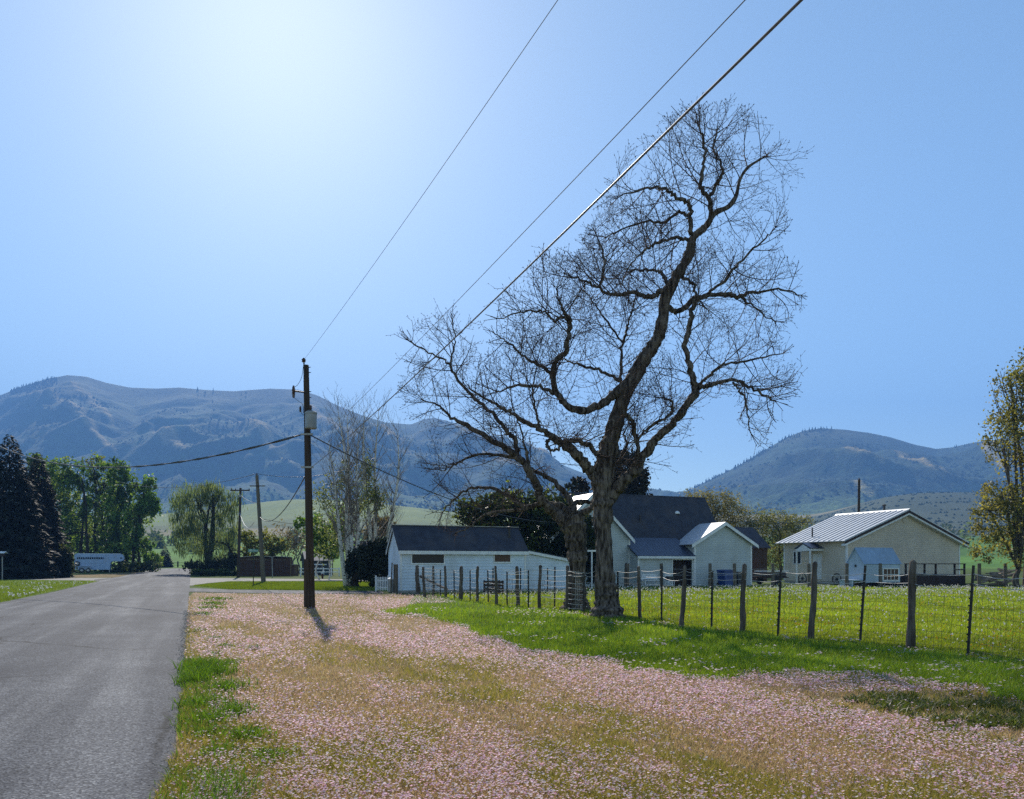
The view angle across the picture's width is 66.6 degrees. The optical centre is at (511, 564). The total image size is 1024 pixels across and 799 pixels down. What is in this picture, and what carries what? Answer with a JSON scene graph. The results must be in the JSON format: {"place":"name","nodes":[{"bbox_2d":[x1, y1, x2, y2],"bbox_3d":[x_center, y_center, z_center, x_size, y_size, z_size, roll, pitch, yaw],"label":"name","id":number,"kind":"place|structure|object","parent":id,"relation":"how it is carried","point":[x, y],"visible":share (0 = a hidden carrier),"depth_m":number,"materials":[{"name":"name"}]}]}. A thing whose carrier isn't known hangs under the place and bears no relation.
{"place":"outdoors","nodes":[
{"label":"outdoors","id":0,"kind":"place"},
{"bbox_2d":[0,579,95,602],"bbox_3d":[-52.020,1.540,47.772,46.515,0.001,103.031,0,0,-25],"label":"lawn","id":1,"kind":"structure","parent":0,"point":[28,584],"depth_m":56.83,"materials":[{"name":"green plant"}]},
{"bbox_2d":[0,551,7,579],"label":"bird feeder","id":2,"kind":"object","parent":1,"relation":"on","point":[2,553],"visible":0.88,"depth_m":76.97,"materials":[{"name":"grey metal"}]},
{"bbox_2d":[0,579,87,596],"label":"dandelion heads","id":3,"kind":"object","parent":1,"relation":"on","point":[33,588],"visible":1,"depth_m":45.53,"materials":[{"name":"plant"}]},
{"bbox_2d":[0,568,190,798],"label":"road","id":4,"kind":"structure","parent":0,"point":[87,690],"depth_m":9.64,"materials":[{"name":"grey asphalt"}]},
{"bbox_2d":[148,610,193,789],"bbox_3d":[-6.157,1.531,14.773,0.529,0.013,24.317,0,0,-22],"label":"road grit","id":5,"kind":"object","parent":4,"relation":"on","point":[186,626],"visible":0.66,"depth_m":14.20,"materials":[{"name":"grey gravel"}]},
{"bbox_2d":[11,578,362,585],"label":"cross street","id":6,"kind":"structure","parent":0,"point":[194,581],"depth_m":79.45,"materials":[{"name":"grey asphalt"}]},
{"bbox_2d":[188,588,382,592],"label":"driveway","id":7,"kind":"structure","parent":0,"point":[238,591],"depth_m":44.09,"materials":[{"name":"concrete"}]},
{"bbox_2d":[375,575,389,590],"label":"picket gate","id":8,"kind":"structure","parent":7,"relation":"on","point":[377,580],"depth_m":44.27,"materials":[{"name":"white paint"}]},
{"bbox_2d":[194,581,387,590],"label":"lawn","id":9,"kind":"structure","parent":0,"point":[301,589],"depth_m":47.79,"materials":[{"name":"green plant"}]},
{"bbox_2d":[248,549,257,584],"bbox_3d":[-18.144,0.284,54.706,0.720,2.732,0.070,0,0,0],"label":"street sign","id":10,"kind":"object","parent":9,"relation":"on","point":[252,550],"visible":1,"depth_m":54.68,"materials":[{"name":"metal"}]},
{"bbox_2d":[250,473,265,581],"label":"utility pole","id":11,"kind":"object","parent":9,"relation":"on","point":[262,561],"visible":0.99,"depth_m":65.86,"materials":[{"name":"brown wood"}]},
{"bbox_2d":[118,474,254,487],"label":"overhead cable","id":12,"kind":"object","parent":11,"relation":"attached to","point":[188,486],"visible":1,"depth_m":81.85,"materials":[{"name":"black rubber"}]},
{"bbox_2d":[300,381,378,585],"bbox_3d":[-11.833,-5.494,53.779,5.685,14.234,4.687,0,0,0],"label":"birch tree","id":13,"kind":"object","parent":9,"relation":"on","point":[350,519],"visible":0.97,"depth_m":53.77,"materials":[{"name":"white plant"}]},
{"bbox_2d":[344,542,368,585],"bbox_3d":[-10.219,0.098,52.478,2.206,3.247,1.726,0,0,0],"label":"juniper bush","id":14,"kind":"object","parent":9,"relation":"on","point":[351,567],"visible":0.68,"depth_m":52.09,"materials":[{"name":"green plant"}]},
{"bbox_2d":[355,536,387,586],"bbox_3d":[-8.657,-0.045,49.934,2.992,3.537,2.200,0,0,0],"label":"juniper bush","id":15,"kind":"object","parent":9,"relation":"on","point":[372,557],"visible":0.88,"depth_m":49.63,"materials":[{"name":"green plant"}]},
{"bbox_2d":[340,384,417,577],"bbox_3d":[-10.151,-6.237,59.955,6.190,15.731,4.185,0,0,0],"label":"birch tree","id":16,"kind":"object","parent":9,"relation":"on","point":[374,492],"visible":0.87,"depth_m":59.96,"materials":[{"name":"white plant"}]},
{"bbox_2d":[361,514,396,539],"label":"brown tree","id":17,"kind":"object","parent":9,"relation":"on","point":[378,524],"visible":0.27,"depth_m":65.50,"materials":[{"name":"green plant"}]},
{"bbox_2d":[0,375,686,514],"bbox_3d":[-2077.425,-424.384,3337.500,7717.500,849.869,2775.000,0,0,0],"label":"mountain","id":18,"kind":"structure","parent":0,"point":[83,432],"depth_m":2648.18,"materials":[{"name":"blue stone"}]},
{"bbox_2d":[0,376,452,423],"bbox_3d":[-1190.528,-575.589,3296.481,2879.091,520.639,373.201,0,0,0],"label":"ridge conifers","id":19,"kind":"object","parent":18,"relation":"on","point":[17,389],"visible":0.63,"depth_m":3408.45,"materials":[{"name":"green plant"}]},
{"bbox_2d":[0,386,692,513],"bbox_3d":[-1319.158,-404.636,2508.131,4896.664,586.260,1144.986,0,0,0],"label":"hillside scrub","id":20,"kind":"object","parent":18,"relation":"on","point":[253,496],"visible":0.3,"depth_m":2524.02,"materials":[{"name":"green plant"}]},
{"bbox_2d":[0,0,1023,491],"label":"sky","id":21,"kind":"structure","parent":0,"point":[193,193],"materials":[{"name":"blue"}]},
{"bbox_2d":[1,492,1023,595],"bbox_3d":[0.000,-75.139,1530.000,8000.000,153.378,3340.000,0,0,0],"label":"ground","id":22,"kind":"structure","parent":0,"point":[271,510],"depth_m":921.81,"materials":[{"name":"green plant"}]},
{"bbox_2d":[0,434,67,579],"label":"spruce tree","id":23,"kind":"object","parent":22,"relation":"on","point":[24,536],"visible":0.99,"depth_m":82.99,"materials":[{"name":"green plant"}]},
{"bbox_2d":[26,453,55,486],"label":"pale green tree","id":24,"kind":"object","parent":22,"relation":"on","point":[29,460],"visible":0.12,"depth_m":148.84,"materials":[{"name":"green plant"}]},
{"bbox_2d":[26,452,78,576],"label":"spruce tree","id":25,"kind":"object","parent":22,"relation":"on","point":[51,513],"visible":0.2,"depth_m":91.78,"materials":[{"name":"green plant"}]},
{"bbox_2d":[49,539,77,577],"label":"dark shrub","id":26,"kind":"object","parent":22,"relation":"on","point":[65,564],"visible":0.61,"depth_m":89.84,"materials":[{"name":"green plant"}]},
{"bbox_2d":[40,454,98,552],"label":"cottonwood tree","id":27,"kind":"object","parent":22,"relation":"on","point":[65,478],"visible":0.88,"depth_m":134.77,"materials":[{"name":"green plant"}]},
{"bbox_2d":[74,553,124,572],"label":"horse trailer","id":28,"kind":"object","parent":22,"relation":"on","point":[87,562],"visible":0.99,"depth_m":121.04,"materials":[{"name":"blue paint"}]},
{"bbox_2d":[75,450,126,570],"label":"cottonwood tree","id":29,"kind":"object","parent":22,"relation":"on","point":[95,476],"visible":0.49,"depth_m":139.73,"materials":[{"name":"green plant"}]},
{"bbox_2d":[60,502,147,563],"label":"dark thicket","id":30,"kind":"object","parent":22,"relation":"on","point":[84,550],"visible":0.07,"depth_m":147.22,"materials":[{"name":"green plant"}]},
{"bbox_2d":[73,572,138,576],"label":"dry verge","id":31,"kind":"structure","parent":22,"relation":"on","point":[107,575],"depth_m":101.78,"materials":[{"name":"soil"}]},
{"bbox_2d":[91,456,143,569],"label":"cottonwood tree","id":32,"kind":"object","parent":22,"relation":"on","point":[114,502],"visible":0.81,"depth_m":130.53,"materials":[{"name":"green plant"}]},
{"bbox_2d":[99,558,162,571],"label":"dark shrub","id":33,"kind":"object","parent":22,"relation":"on","point":[150,565],"visible":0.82,"depth_m":125.32,"materials":[{"name":"green plant"}]},
{"bbox_2d":[119,472,164,571],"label":"cottonwood tree","id":34,"kind":"object","parent":22,"relation":"on","point":[146,504],"visible":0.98,"depth_m":127.52,"materials":[{"name":"green plant"}]},
{"bbox_2d":[143,551,164,565],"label":"yellow green bush","id":35,"kind":"object","parent":22,"relation":"on","point":[157,556],"visible":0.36,"depth_m":149.82,"materials":[{"name":"green plant"}]},
{"bbox_2d":[159,546,173,567],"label":"conifer","id":36,"kind":"object","parent":22,"relation":"on","point":[167,564],"visible":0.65,"depth_m":189.51,"materials":[{"name":"green plant"}]},
{"bbox_2d":[163,479,247,568],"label":"willow tree","id":37,"kind":"object","parent":22,"relation":"on","point":[208,540],"visible":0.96,"depth_m":111.10,"materials":[{"name":"green plant"}]},
{"bbox_2d":[182,546,236,573],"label":"dark shrub","id":38,"kind":"object","parent":22,"relation":"on","point":[228,562],"visible":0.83,"depth_m":103.65,"materials":[{"name":"green plant"}]},
{"bbox_2d":[187,568,236,575],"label":"hedge","id":39,"kind":"object","parent":22,"relation":"on","point":[214,572],"visible":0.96,"depth_m":99.67,"materials":[{"name":"green plant"}]},
{"bbox_2d":[230,488,249,576],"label":"utility pole","id":40,"kind":"object","parent":22,"relation":"on","point":[240,490],"visible":0.96,"depth_m":92.86,"materials":[{"name":"brown wood"}]},
{"bbox_2d":[237,528,263,555],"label":"yellow green bush","id":41,"kind":"object","parent":22,"relation":"on","point":[249,540],"visible":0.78,"depth_m":107.80,"materials":[{"name":"green plant"}]},
{"bbox_2d":[240,555,298,575],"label":"wooden fence","id":42,"kind":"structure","parent":22,"relation":"on","point":[284,566],"depth_m":98.48,"materials":[{"name":"brown wood"}]},
{"bbox_2d":[256,526,290,556],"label":"yellow green bush","id":43,"kind":"object","parent":22,"relation":"on","point":[271,548],"visible":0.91,"depth_m":112.00,"materials":[{"name":"green plant"}]},
{"bbox_2d":[272,519,305,572],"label":"thin brown tree","id":44,"kind":"object","parent":22,"relation":"on","point":[294,545],"visible":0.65,"depth_m":115.78,"materials":[{"name":"green plant"}]},
{"bbox_2d":[300,551,332,574],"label":"cabin","id":45,"kind":"object","parent":22,"relation":"on","point":[320,563],"visible":0.46,"depth_m":104.87,"materials":[{"name":"wood"}]},
{"bbox_2d":[299,568,339,575],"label":"rail fence","id":46,"kind":"object","parent":22,"relation":"on","point":[323,570],"visible":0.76,"depth_m":96.94,"materials":[{"name":"white paint"}]},
{"bbox_2d":[293,502,354,579],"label":"aspen tree","id":47,"kind":"object","parent":22,"relation":"on","point":[316,535],"visible":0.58,"depth_m":77.59,"materials":[{"name":"green plant"}]},
{"bbox_2d":[388,578,392,592],"bbox_3d":[-6.688,1.140,43.056,0.400,0.820,0.400,0,0,0],"label":"fence post","id":48,"kind":"object","parent":22,"relation":"on","point":[389,582],"visible":0.64,"depth_m":42.92,"materials":[{"name":"white paint"}]},
{"bbox_2d":[390,563,397,592],"bbox_3d":[-6.328,0.782,41.865,0.392,1.735,0.254,0,0,0],"label":"wooden post","id":49,"kind":"object","parent":22,"relation":"on","point":[394,567],"visible":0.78,"depth_m":41.79,"materials":[{"name":"wood"}]},
{"bbox_2d":[385,524,569,592],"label":"white shed","id":50,"kind":"structure","parent":22,"relation":"on","point":[409,548],"depth_m":44.04,"materials":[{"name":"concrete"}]},
{"bbox_2d":[411,554,444,563],"bbox_3d":[-4.613,-0.319,42.858,1.945,0.636,0.060,0,0,-22],"label":"window","id":51,"kind":"structure","parent":50,"relation":"in","point":[415,558],"depth_m":42.84,"materials":[{"name":"black glass"}]},
{"bbox_2d":[493,555,510,562],"bbox_3d":[-0.551,-0.399,44.528,1.098,0.643,0.060,0,0,-22],"label":"window","id":52,"kind":"structure","parent":50,"relation":"in","point":[496,558],"depth_m":44.51,"materials":[{"name":"white paint"}]},
{"bbox_2d":[444,480,581,557],"bbox_3d":[0.208,-2.075,54.118,9.800,7.492,5.897,0,0,0],"label":"dense shade tree","id":53,"kind":"object","parent":22,"relation":"on","point":[530,536],"visible":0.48,"depth_m":53.03,"materials":[{"name":"green plant"}]},
{"bbox_2d":[130,522,992,551],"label":"distant trees","id":54,"kind":"object","parent":22,"relation":"on","point":[158,538],"visible":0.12,"depth_m":422.48,"materials":[{"name":"green plant"}]},
{"bbox_2d":[584,514,596,586],"bbox_3d":[5.177,-1.026,51.935,2.124,5.378,1.481,0,0,0],"label":"dark shrub","id":55,"kind":"object","parent":22,"relation":"on","point":[590,537],"visible":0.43,"depth_m":51.63,"materials":[{"name":"green plant"}]},
{"bbox_2d":[564,433,652,494],"bbox_3d":[8.154,-4.682,63.934,7.381,12.696,4.620,0,0,-14],"label":"dark conifer","id":56,"kind":"object","parent":22,"relation":"on","point":[634,486],"visible":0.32,"depth_m":63.39,"materials":[{"name":"green plant"}]},
{"bbox_2d":[534,492,758,585],"bbox_3d":[9.346,-1.910,58.834,16.700,6.920,7.585,0,0,-22],"label":"farmhouse","id":57,"kind":"object","parent":22,"relation":"on","point":[674,534],"visible":0.66,"depth_m":57.68,"materials":[{"name":"wood"}]},
{"bbox_2d":[673,560,690,585],"bbox_3d":[12.148,0.615,56.880,1.714,1.870,0.730,0,0,-22],"label":"door","id":58,"kind":"structure","parent":57,"relation":"in","point":[678,565],"depth_m":57.22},
{"bbox_2d":[641,574,659,586],"bbox_3d":[9.656,1.120,54.223,1.360,0.860,0.490,0,0,-22],"label":"garden bench","id":59,"kind":"object","parent":22,"relation":"on","point":[650,575],"visible":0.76,"depth_m":54.28,"materials":[{"name":"white paint"}]},
{"bbox_2d":[665,574,674,585],"bbox_3d":[10.999,1.125,54.419,0.480,0.850,0.480,0,0,-22],"label":"garden chair","id":60,"kind":"object","parent":22,"relation":"on","point":[669,577],"visible":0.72,"depth_m":54.29,"materials":[{"name":"white paint"}]},
{"bbox_2d":[680,485,757,526],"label":"olive tree","id":61,"kind":"object","parent":22,"relation":"on","point":[716,511],"visible":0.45,"depth_m":91.06,"materials":[{"name":"green plant"}]},
{"bbox_2d":[716,570,732,585],"bbox_3d":[15.249,0.960,55.608,0.975,1.180,0.938,0,0,-22],"label":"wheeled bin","id":62,"kind":"object","parent":22,"relation":"on","point":[727,575],"visible":0.78,"depth_m":55.24,"materials":[{"name":"blue plastic"}]},
{"bbox_2d":[736,572,741,584],"bbox_3d":[16.406,1.040,56.415,0.657,1.020,0.653,0,0,-22],"label":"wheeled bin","id":63,"kind":"object","parent":22,"relation":"on","point":[739,576],"visible":0.28,"depth_m":56.11,"materials":[{"name":"plastic"}]},
{"bbox_2d":[752,571,788,584],"bbox_3d":[20.017,1.013,60.114,3.200,1.065,1.960,0,0,-22],"label":"flat trailer","id":64,"kind":"object","parent":22,"relation":"on","point":[758,576],"visible":0.69,"depth_m":59.48,"materials":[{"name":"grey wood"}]},
{"bbox_2d":[730,503,815,571],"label":"olive tree","id":65,"kind":"object","parent":22,"relation":"on","point":[788,523],"visible":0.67,"depth_m":89.40,"materials":[{"name":"green plant"}]},
{"bbox_2d":[798,573,806,582],"bbox_3d":[22.898,1.130,61.500,0.160,0.930,0.930,0,0,-22],"label":"wagon wheel","id":66,"kind":"object","parent":22,"relation":"on","point":[802,578],"visible":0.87,"depth_m":61.48,"materials":[{"name":"metal"}]},
{"bbox_2d":[832,573,841,584],"bbox_3d":[24.730,1.130,59.400,0.160,0.930,0.930,0,0,-22],"label":"wagon wheel","id":67,"kind":"object","parent":22,"relation":"on","point":[836,579],"visible":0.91,"depth_m":59.41,"materials":[{"name":"metal"}]},
{"bbox_2d":[857,478,859,511],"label":"utility pole","id":68,"kind":"object","parent":22,"relation":"on","point":[858,507],"visible":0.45,"depth_m":81.90,"materials":[{"name":"brown wood"}]},
{"bbox_2d":[721,491,1019,532],"bbox_3d":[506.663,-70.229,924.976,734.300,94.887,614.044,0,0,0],"label":"sagebrush","id":69,"kind":"object","parent":22,"relation":"on","point":[925,497],"visible":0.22,"depth_m":1015.55,"materials":[{"name":"green plant"}]},
{"bbox_2d":[775,504,968,583],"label":"tan house","id":70,"kind":"structure","parent":22,"relation":"on","point":[907,535],"depth_m":62.39,"materials":[{"name":"plastic"}]},
{"bbox_2d":[793,551,801,563],"bbox_3d":[23.560,-0.550,64.411,0.060,1.100,0.947,0,0,-22],"label":"window","id":71,"kind":"structure","parent":70,"relation":"in","point":[794,552],"depth_m":64.28,"materials":[{"name":"black glass"}]},
{"bbox_2d":[813,554,821,578],"bbox_3d":[24.376,0.175,62.344,0.103,2.050,0.900,0,0,-22],"label":"door","id":72,"kind":"structure","parent":70,"relation":"in","point":[816,557],"depth_m":62.23,"materials":[{"name":"white paint"}]},
{"bbox_2d":[899,563,965,585],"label":"wooden deck","id":73,"kind":"structure","parent":22,"relation":"on","point":[935,578],"depth_m":58.44,"materials":[{"name":"brown wood"}]},
{"bbox_2d":[958,347,1023,587],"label":"olive leaf tree","id":74,"kind":"object","parent":22,"relation":"on","point":[1014,532],"visible":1,"depth_m":51.77,"materials":[{"name":"green plant"}]},
{"bbox_2d":[149,592,1023,798],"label":"verge","id":75,"kind":"structure","parent":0,"point":[339,619],"depth_m":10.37,"materials":[{"name":"beige plant"}]},
{"bbox_2d":[132,596,327,798],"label":"grass tufts","id":76,"kind":"object","parent":75,"relation":"on","point":[203,672],"visible":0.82,"depth_m":7.53,"materials":[{"name":"green plant"}]},
{"bbox_2d":[292,358,316,608],"bbox_3d":[-7.211,-2.730,27.235,0.872,8.967,0.640,0,0,0],"label":"utility pole","id":77,"kind":"object","parent":75,"relation":"on","point":[310,419],"visible":1,"depth_m":27.28,"materials":[{"name":"brown wood"}]},
{"bbox_2d":[0,434,300,467],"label":"service cable","id":78,"kind":"object","parent":77,"relation":"attached to","point":[280,440],"visible":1,"depth_m":34.34,"materials":[{"name":"black rubber"}]},
{"bbox_2d":[259,476,304,521],"bbox_3d":[-14.261,-3.360,46.701,0.042,1.475,41.135,0,0,-20],"label":"service cable","id":79,"kind":"object","parent":77,"relation":"attached to","point":[288,503],"visible":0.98,"depth_m":35.40,"materials":[{"name":"grey rubber"}]},
{"bbox_2d":[305,0,557,357],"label":"overhead cable","id":80,"kind":"object","parent":77,"relation":"attached to","point":[451,153],"visible":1,"depth_m":12.41,"materials":[{"name":"metal"}]},
{"bbox_2d":[311,435,556,522],"bbox_3d":[-1.115,-3.593,41.899,0.038,1.876,31.512,0,0,22],"label":"service cable","id":81,"kind":"object","parent":77,"relation":"attached to","point":[415,485],"visible":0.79,"depth_m":33.37,"materials":[{"name":"black rubber"}]},
{"bbox_2d":[311,0,744,445],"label":"overhead cable","id":82,"kind":"object","parent":77,"relation":"attached to","point":[588,164],"visible":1,"depth_m":7.45,"materials":[{"name":"metal"}]},
{"bbox_2d":[312,0,802,466],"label":"overhead cable","id":83,"kind":"object","parent":77,"relation":"attached to","point":[779,21],"visible":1,"depth_m":5.89,"materials":[{"name":"black rubber"}]},
{"bbox_2d":[185,592,991,690],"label":"pink flowers","id":84,"kind":"object","parent":75,"relation":"on","point":[508,647],"visible":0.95,"depth_m":13.31,"materials":[{"name":"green plant"}]},
{"bbox_2d":[160,681,1023,798],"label":"pink flowers","id":85,"kind":"object","parent":75,"relation":"on","point":[653,767],"visible":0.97,"depth_m":6.30,"materials":[{"name":"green plant"}]},
{"bbox_2d":[804,688,1023,746],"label":"weeds","id":86,"kind":"object","parent":75,"relation":"on","point":[975,719],"visible":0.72,"depth_m":8.17,"materials":[{"name":"green plant"}]},
{"bbox_2d":[381,586,1023,701],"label":"lawn","id":87,"kind":"structure","parent":0,"point":[452,599],"depth_m":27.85,"materials":[{"name":"green plant"}]},
{"bbox_2d":[386,304,592,610],"bbox_3d":[-0.485,-3.527,26.226,7.169,10.370,5.828,0,0,0],"label":"bare tree","id":88,"kind":"object","parent":87,"relation":"on","point":[570,521],"visible":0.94,"depth_m":25.68,"materials":[{"name":"brown plant"}]},
{"bbox_2d":[483,580,503,593],"bbox_3d":[-0.959,1.190,40.500,0.900,0.720,0.640,0,0,-22],"label":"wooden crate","id":89,"kind":"object","parent":87,"relation":"on","point":[492,586],"visible":0.58,"depth_m":40.33,"materials":[{"name":"brown wood"}]},
{"bbox_2d":[492,568,626,590],"bbox_3d":[3.711,0.871,45.004,1.509,1.359,12.327,0,0,43],"label":"wire fence","id":90,"kind":"object","parent":87,"relation":"on","point":[531,578],"visible":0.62,"depth_m":41.47,"materials":[{"name":"metal"}]},
{"bbox_2d":[587,550,595,588],"bbox_3d":[4.960,0.334,48.000,0.640,2.432,0.100,0,0,0],"label":"clothesline post","id":91,"kind":"object","parent":87,"relation":"on","point":[591,551],"visible":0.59,"depth_m":47.96,"materials":[{"name":"white metal"}]},
{"bbox_2d":[462,92,811,618],"bbox_3d":[3.845,-6.228,22.778,10.583,15.784,6.898,0,0,0],"label":"bare tree","id":92,"kind":"object","parent":87,"relation":"on","point":[607,490],"visible":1,"depth_m":22.18,"materials":[{"name":"brown plant"}]},
{"bbox_2d":[392,607,1023,691],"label":"white flowers","id":93,"kind":"object","parent":87,"relation":"on","point":[643,641],"visible":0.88,"depth_m":12.67,"materials":[{"name":"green plant"}]},
{"bbox_2d":[415,560,1023,660],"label":"wire fence","id":94,"kind":"object","parent":87,"relation":"on","point":[910,641],"visible":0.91,"depth_m":17.56,"materials":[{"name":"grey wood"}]},
{"bbox_2d":[421,585,1023,660],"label":"lawn grass","id":95,"kind":"structure","parent":87,"relation":"on","point":[897,609],"depth_m":23.50,"materials":[{"name":"green plant"}]},
{"bbox_2d":[427,584,1023,649],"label":"dandelion heads","id":96,"kind":"object","parent":87,"relation":"on","point":[728,585],"visible":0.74,"depth_m":39.95,"materials":[{"name":"plant"}]},
{"bbox_2d":[455,585,1022,649],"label":"yellow dandelions","id":97,"kind":"object","parent":87,"relation":"on","point":[848,620],"visible":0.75,"depth_m":21.86,"materials":[{"name":"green plant"}]},
{"bbox_2d":[624,563,1022,586],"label":"post fence","id":98,"kind":"object","parent":87,"relation":"on","point":[846,573],"visible":0.74,"depth_m":52.49,"materials":[{"name":"brown wood"}]},
{"bbox_2d":[840,547,901,586],"bbox_3d":[24.765,0.190,54.150,4.400,2.720,1.660,0,0,-22],"label":"playhouse","id":99,"kind":"object","parent":87,"relation":"on","point":[859,558],"visible":0.85,"depth_m":53.75,"materials":[{"name":"blue paint"}]},
{"bbox_2d":[882,568,898,580],"bbox_3d":[26.158,0.700,53.876,1.499,0.880,0.060,0,0,-22],"label":"window","id":100,"kind":"structure","parent":99,"relation":"in","point":[888,574],"depth_m":53.87,"materials":[{"name":"white paint"}]},
{"bbox_2d":[734,527,770,580],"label":"brown barn","id":101,"kind":"structure","parent":0,"point":[759,558],"depth_m":73.88,"materials":[{"name":"wood"}]},
{"bbox_2d":[752,557,758,580],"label":"door","id":102,"kind":"structure","parent":101,"relation":"in","point":[755,560],"depth_m":73.40,"materials":[{"name":"brown wood"}]},
{"bbox_2d":[681,428,1023,514],"bbox_3d":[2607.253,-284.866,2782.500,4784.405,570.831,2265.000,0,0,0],"label":"mountain","id":103,"kind":"structure","parent":0,"point":[781,476],"depth_m":2214.99,"materials":[{"name":"blue stone"}]},
{"bbox_2d":[678,434,1023,514],"bbox_3d":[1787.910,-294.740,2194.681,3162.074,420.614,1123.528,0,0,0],"label":"hillside scrub","id":104,"kind":"object","parent":103,"relation":"on","point":[856,489],"visible":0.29,"depth_m":2094.90,"materials":[{"name":"green plant"}]},
{"bbox_2d":[687,425,1022,490],"bbox_3d":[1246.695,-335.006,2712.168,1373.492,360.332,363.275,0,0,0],"label":"ridge conifers","id":105,"kind":"object","parent":103,"relation":"on","point":[748,460],"visible":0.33,"depth_m":2862.21,"materials":[{"name":"green plant"}]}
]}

